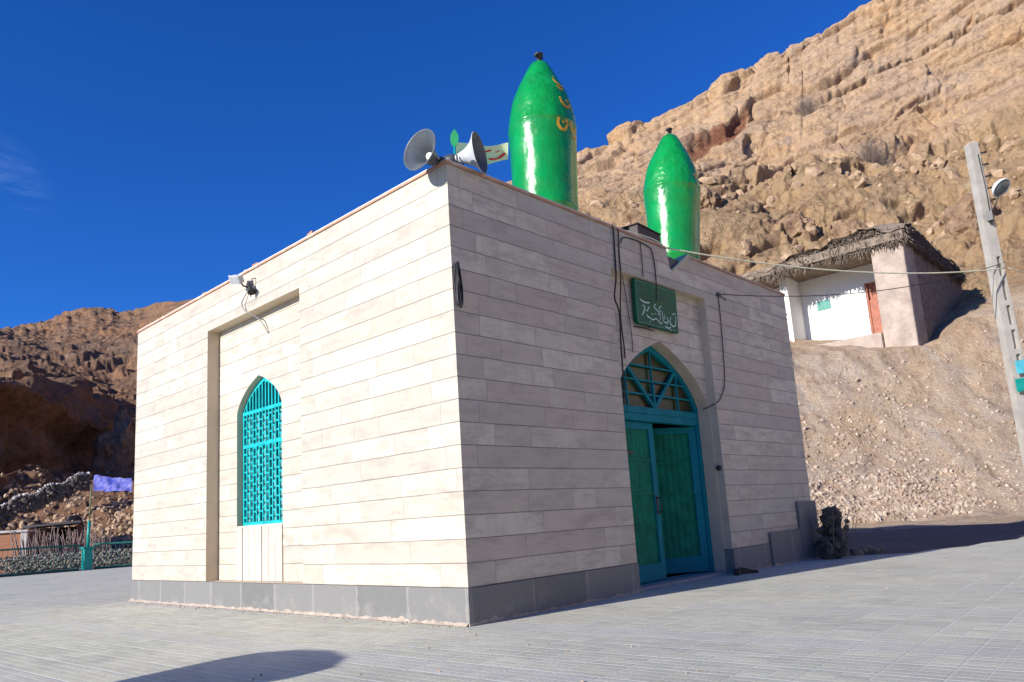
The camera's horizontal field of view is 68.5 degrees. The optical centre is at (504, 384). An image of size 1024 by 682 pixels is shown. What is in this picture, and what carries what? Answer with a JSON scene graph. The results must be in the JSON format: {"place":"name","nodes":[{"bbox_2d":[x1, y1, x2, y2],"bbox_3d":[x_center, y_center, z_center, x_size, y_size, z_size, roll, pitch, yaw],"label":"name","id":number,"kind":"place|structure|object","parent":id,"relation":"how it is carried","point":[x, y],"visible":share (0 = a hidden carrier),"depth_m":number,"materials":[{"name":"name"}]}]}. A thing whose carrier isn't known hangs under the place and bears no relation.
{"place":"outdoors","nodes":[
{"label":"outdoors","id":0,"kind":"place"},
{"bbox_2d":[0,0,871,327],"label":"sky","id":1,"kind":"structure","parent":0,"point":[152,151],"materials":[{"name":"blue"}]},
{"bbox_2d":[0,0,1023,569],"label":"hills","id":2,"kind":"structure","parent":0,"point":[932,80],"depth_m":74.31,"materials":[{"name":"beige stone"}]},
{"bbox_2d":[0,472,92,524],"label":"stone wall","id":3,"kind":"structure","parent":2,"relation":"on","point":[15,504],"depth_m":42.12,"materials":[{"name":"grey stone"}]},
{"bbox_2d":[0,465,134,549],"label":"rubble","id":4,"kind":"object","parent":2,"relation":"on","point":[120,516],"visible":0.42,"depth_m":43.81,"materials":[{"name":"stone"}]},
{"bbox_2d":[85,411,135,472],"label":"boulder","id":5,"kind":"object","parent":2,"relation":"on","point":[114,447],"visible":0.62,"depth_m":78.78,"materials":[{"name":"brown stone"}]},
{"bbox_2d":[93,475,131,491],"bbox_3d":[-20.751,5.193,39.785,3.783,1.194,0.590,-9,-11,26],"label":"tarpaulin","id":6,"kind":"object","parent":2,"relation":"on","point":[105,483],"visible":1,"depth_m":39.77,"materials":[{"name":"blue fabric"}]},
{"bbox_2d":[700,185,722,210],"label":"boulder","id":7,"kind":"object","parent":2,"relation":"on","point":[709,198],"visible":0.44,"depth_m":69.08,"materials":[{"name":"beige stone"}]},
{"bbox_2d":[776,212,815,237],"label":"boulder","id":8,"kind":"object","parent":2,"relation":"on","point":[794,224],"visible":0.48,"depth_m":64.73,"materials":[{"name":"beige stone"}]},
{"bbox_2d":[782,80,826,116],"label":"bare bush","id":9,"kind":"object","parent":2,"relation":"on","point":[805,108],"visible":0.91,"depth_m":95.80,"materials":[{"name":"brown plant"}]},
{"bbox_2d":[590,134,1023,268],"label":"rubble","id":10,"kind":"object","parent":2,"relation":"on","point":[879,206],"visible":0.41,"depth_m":71.44,"materials":[{"name":"beige stone"}]},
{"bbox_2d":[829,219,869,237],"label":"boulder","id":11,"kind":"object","parent":2,"relation":"on","point":[841,228],"visible":0.41,"depth_m":62.91,"materials":[{"name":"beige stone"}]},
{"bbox_2d":[740,219,967,347],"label":"stone house","id":12,"kind":"structure","parent":2,"relation":"on","point":[911,315],"depth_m":39.88,"materials":[{"name":"paint"}]},
{"bbox_2d":[817,299,830,310],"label":"window","id":13,"kind":"structure","parent":12,"relation":"in","point":[822,305],"depth_m":41.80,"materials":[{"name":"teal glass"}]},
{"bbox_2d":[864,282,882,333],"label":"door","id":14,"kind":"structure","parent":12,"relation":"in","point":[872,299],"depth_m":40.10,"materials":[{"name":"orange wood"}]},
{"bbox_2d":[835,119,911,165],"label":"bare bush","id":15,"kind":"object","parent":2,"relation":"on","point":[873,157],"visible":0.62,"depth_m":75.35,"materials":[{"name":"brown plant"}]},
{"bbox_2d":[941,191,998,235],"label":"boulder","id":16,"kind":"object","parent":2,"relation":"on","point":[959,217],"visible":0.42,"depth_m":57.15,"materials":[{"name":"beige stone"}]},
{"bbox_2d":[0,537,1023,681],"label":"paving","id":17,"kind":"structure","parent":0,"point":[934,615],"depth_m":6.16,"materials":[{"name":"concrete"}]},
{"bbox_2d":[80,486,94,570],"bbox_3d":[-16.514,5.654,29.856,0.440,3.301,0.440,-13,-14,43],"label":"flagpole","id":18,"kind":"object","parent":17,"relation":"on","point":[87,558],"visible":1,"depth_m":29.59,"materials":[{"name":"teal metal"}]},
{"bbox_2d":[129,159,819,626],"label":"shrine building","id":19,"kind":"structure","parent":17,"relation":"on","point":[375,423],"depth_m":8.87,"materials":[{"name":"stone"}]},
{"bbox_2d":[228,275,247,287],"bbox_3d":[-3.624,-1.400,10.306,0.239,0.249,0.240,-11,-12,34],"label":"floodlight","id":20,"kind":"object","parent":19,"relation":"attached to","point":[236,279],"visible":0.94,"depth_m":10.23,"materials":[{"name":"white metal"}]},
{"bbox_2d":[247,278,256,296],"bbox_3d":[-3.416,-1.331,10.183,0.117,0.287,0.145,0,-11,-20],"label":"spotlight","id":21,"kind":"object","parent":19,"relation":"attached to","point":[251,291],"visible":1,"depth_m":10.16,"materials":[{"name":"black metal"}]},
{"bbox_2d":[241,292,268,333],"bbox_3d":[-3.424,-0.993,10.295,0.406,0.631,0.062,-5,-10,9],"label":"cable","id":22,"kind":"object","parent":19,"relation":"attached to","point":[251,313],"visible":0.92,"depth_m":10.29,"materials":[{"name":"white plastic"}]},
{"bbox_2d":[243,377,282,525],"bbox_3d":[-3.242,0.868,10.260,1.230,2.030,0.090,-13,-14,43],"label":"window frame","id":23,"kind":"structure","parent":19,"relation":"in","point":[262,413],"depth_m":10.29,"materials":[{"name":"teal paint"}]},
{"bbox_2d":[404,129,444,170],"bbox_3d":[-0.725,-2.344,7.672,0.442,0.441,0.447,-13,-14,43],"label":"horn loudspeaker","id":24,"kind":"object","parent":19,"relation":"attached to","point":[419,152],"visible":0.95,"depth_m":7.64,"materials":[{"name":"grey paint"}]},
{"bbox_2d":[453,261,462,307],"bbox_3d":[-0.457,-0.993,7.412,0.032,0.485,0.107,-13,-14,43],"label":"cable coil","id":25,"kind":"object","parent":19,"relation":"attached to","point":[457,274],"visible":1,"depth_m":7.41,"materials":[{"name":"black rubber"}]},
{"bbox_2d":[443,131,487,173],"bbox_3d":[-0.446,-2.421,7.979,0.424,0.443,0.443,-7,-11,18],"label":"horn loudspeaker","id":26,"kind":"object","parent":19,"relation":"attached to","point":[472,153],"visible":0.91,"depth_m":7.95,"materials":[{"name":"paint"}]},
{"bbox_2d":[450,129,507,164],"bbox_3d":[-0.241,-2.314,8.191,0.756,0.845,0.094,3,-12,-33],"label":"flag","id":27,"kind":"object","parent":19,"relation":"on","point":[496,153],"visible":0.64,"depth_m":8.31,"materials":[{"name":"green fabric"}]},
{"bbox_2d":[508,52,578,210],"bbox_3d":[0.521,-3.099,10.069,0.923,2.968,0.929,-13,-14,43],"label":"green turret","id":28,"kind":"object","parent":19,"relation":"on","point":[542,135],"visible":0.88,"depth_m":9.71,"materials":[{"name":"metal"}]},
{"bbox_2d":[611,224,624,397],"bbox_3d":[1.406,-0.952,9.426,0.088,2.281,0.097,-13,-14,43],"label":"cable","id":29,"kind":"object","parent":19,"relation":"attached to","point":[618,311],"visible":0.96,"depth_m":9.41,"materials":[{"name":"black rubber"}]},
{"bbox_2d":[617,229,625,357],"bbox_3d":[1.475,-1.201,9.616,0.057,1.729,0.164,-1,-11,-16],"label":"cable","id":30,"kind":"object","parent":19,"relation":"attached to","point":[620,293],"visible":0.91,"depth_m":9.56,"materials":[{"name":"black rubber"}]},
{"bbox_2d":[622,276,632,351],"bbox_3d":[1.598,-0.916,9.749,0.014,1.001,0.111,-11,-13,37],"label":"cable","id":31,"kind":"object","parent":19,"relation":"attached to","point":[628,314],"visible":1,"depth_m":9.77,"materials":[{"name":"black rubber"}]},
{"bbox_2d":[620,237,656,300],"bbox_3d":[1.778,-1.542,9.942,0.046,0.779,0.774,-13,-14,43],"label":"cable","id":32,"kind":"object","parent":19,"relation":"attached to","point":[653,260],"visible":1,"depth_m":10.15,"materials":[{"name":"black rubber"}]},
{"bbox_2d":[621,222,660,243],"bbox_3d":[1.900,-2.045,10.429,0.280,0.190,0.660,-12,-13,39],"label":"roof box","id":33,"kind":"object","parent":19,"relation":"on","point":[637,227],"visible":0.48,"depth_m":10.24,"materials":[{"name":"grey metal"}]},
{"bbox_2d":[640,243,643,276],"bbox_3d":[1.827,-1.667,10.014,0.012,0.480,0.022,-13,-14,43],"label":"cable","id":34,"kind":"object","parent":19,"relation":"attached to","point":[641,259],"visible":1,"depth_m":10.02,"materials":[{"name":"black rubber"}]},
{"bbox_2d":[629,231,662,244],"bbox_3d":[1.955,-1.996,10.267,0.074,0.039,0.955,-13,-14,42],"label":"cable","id":35,"kind":"object","parent":19,"relation":"on","point":[647,237],"visible":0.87,"depth_m":10.21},
{"bbox_2d":[625,421,666,582],"bbox_3d":[1.710,1.478,9.645,0.115,2.045,1.045,-13,-14,43],"label":"door leaf","id":36,"kind":"structure","parent":19,"relation":"in","point":[645,497],"depth_m":9.81,"materials":[{"name":"teal paint"}]},
{"bbox_2d":[631,278,678,333],"bbox_3d":[2.058,-1.027,10.215,0.090,0.685,1.032,-13,-14,43],"label":"shrine sign","id":37,"kind":"object","parent":19,"relation":"attached to","point":[650,311],"visible":1,"depth_m":10.15,"materials":[{"name":"green metal"}]},
{"bbox_2d":[643,127,700,259],"bbox_3d":[2.969,-2.932,13.350,1.074,3.525,1.062,-13,-14,43],"label":"green turret","id":38,"kind":"object","parent":19,"relation":"on","point":[671,193],"visible":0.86,"depth_m":13.01,"materials":[{"name":"ceramic"}]},
{"bbox_2d":[652,427,709,573],"bbox_3d":[2.306,1.630,10.702,1.044,2.045,0.045,-2,-10,-8],"label":"door leaf","id":39,"kind":"structure","parent":19,"relation":"in","point":[676,457],"depth_m":10.73,"materials":[{"name":"teal paint"}]},
{"bbox_2d":[703,296,724,409],"bbox_3d":[3.092,-0.523,11.113,0.533,1.777,0.151,1,-11,-24],"label":"cable","id":40,"kind":"object","parent":19,"relation":"attached to","point":[723,358],"visible":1,"depth_m":11.22,"materials":[{"name":"black rubber"}]},
{"bbox_2d":[814,505,857,559],"bbox_3d":[5.381,2.390,12.155,0.691,0.899,0.851,-6,-10,15],"label":"stone pile","id":41,"kind":"object","parent":17,"relation":"on","point":[831,542],"visible":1,"depth_m":12.10,"materials":[{"name":"grey stone"}]},
{"bbox_2d":[845,545,884,555],"bbox_3d":[5.902,2.884,12.965,0.844,0.189,1.311,-13,-14,43],"label":"rubble","id":42,"kind":"object","parent":17,"relation":"on","point":[867,549],"visible":0.38,"depth_m":12.88,"materials":[{"name":"grey stone"}]},
{"bbox_2d":[964,142,1023,468],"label":"light pole","id":43,"kind":"object","parent":17,"relation":"on","point":[1011,348],"visible":1,"depth_m":13.91,"materials":[{"name":"concrete"}]},
{"bbox_2d":[667,247,1007,273],"bbox_3d":[5.777,-2.013,12.257,7.754,0.460,0.022,1,-11,-24],"label":"overhead wire","id":44,"kind":"object","parent":43,"relation":"attached to","point":[831,269],"visible":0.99,"depth_m":11.93,"materials":[{"name":"grey metal"}]},
{"bbox_2d":[719,262,1004,296],"bbox_3d":[6.291,-1.833,12.716,6.570,0.983,0.013,0,-11,-21],"label":"overhead wire","id":45,"kind":"object","parent":43,"relation":"attached to","point":[852,293],"visible":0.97,"depth_m":12.41,"materials":[{"name":"black rubber"}]},
{"bbox_2d":[0,523,1023,576],"bbox_3d":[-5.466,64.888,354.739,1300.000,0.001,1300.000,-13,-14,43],"label":"ground","id":46,"kind":"structure","parent":0,"point":[920,539],"depth_m":16.66,"materials":[{"name":"grey concrete"}]},
{"bbox_2d":[0,529,50,572],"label":"brick hut","id":47,"kind":"object","parent":46,"relation":"on","point":[5,540],"visible":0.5,"depth_m":34.52,"materials":[{"name":"brick"}]},
{"bbox_2d":[23,520,84,556],"bbox_3d":[-22.026,7.980,36.860,2.378,2.475,2.752,1,-11,-24],"label":"woodshed","id":48,"kind":"object","parent":46,"relation":"on","point":[80,528],"visible":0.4,"depth_m":37.59,"materials":[{"name":"wood"}]},
{"bbox_2d":[10,526,111,569],"bbox_3d":[-20.668,7.556,35.133,4.026,1.957,2.154,1,-11,-24],"label":"brushwood pile","id":49,"kind":"object","parent":46,"relation":"on","point":[45,551],"visible":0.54,"depth_m":34.84,"materials":[{"name":"red plant"}]},
{"bbox_2d":[0,548,132,573],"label":"rubble","id":50,"kind":"object","parent":46,"relation":"on","point":[13,568],"visible":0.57,"depth_m":29.96,"materials":[{"name":"stone"}]},
{"bbox_2d":[0,541,132,576],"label":"railing","id":51,"kind":"object","parent":46,"relation":"on","point":[55,570],"visible":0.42,"depth_m":29.03,"materials":[{"name":"teal metal"}]},
{"bbox_2d":[796,330,1023,526],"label":"rubble","id":52,"kind":"object","parent":46,"relation":"on","point":[939,511],"visible":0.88,"depth_m":27.43,"materials":[{"name":"grey stone"}]},
{"bbox_2d":[733,567,758,575],"bbox_3d":[3.272,2.552,10.344,0.476,0.089,0.207,3,-12,-33],"label":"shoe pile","id":53,"kind":"object","parent":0,"point":[740,570],"visible":1,"depth_m":10.33,"materials":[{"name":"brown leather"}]}
]}

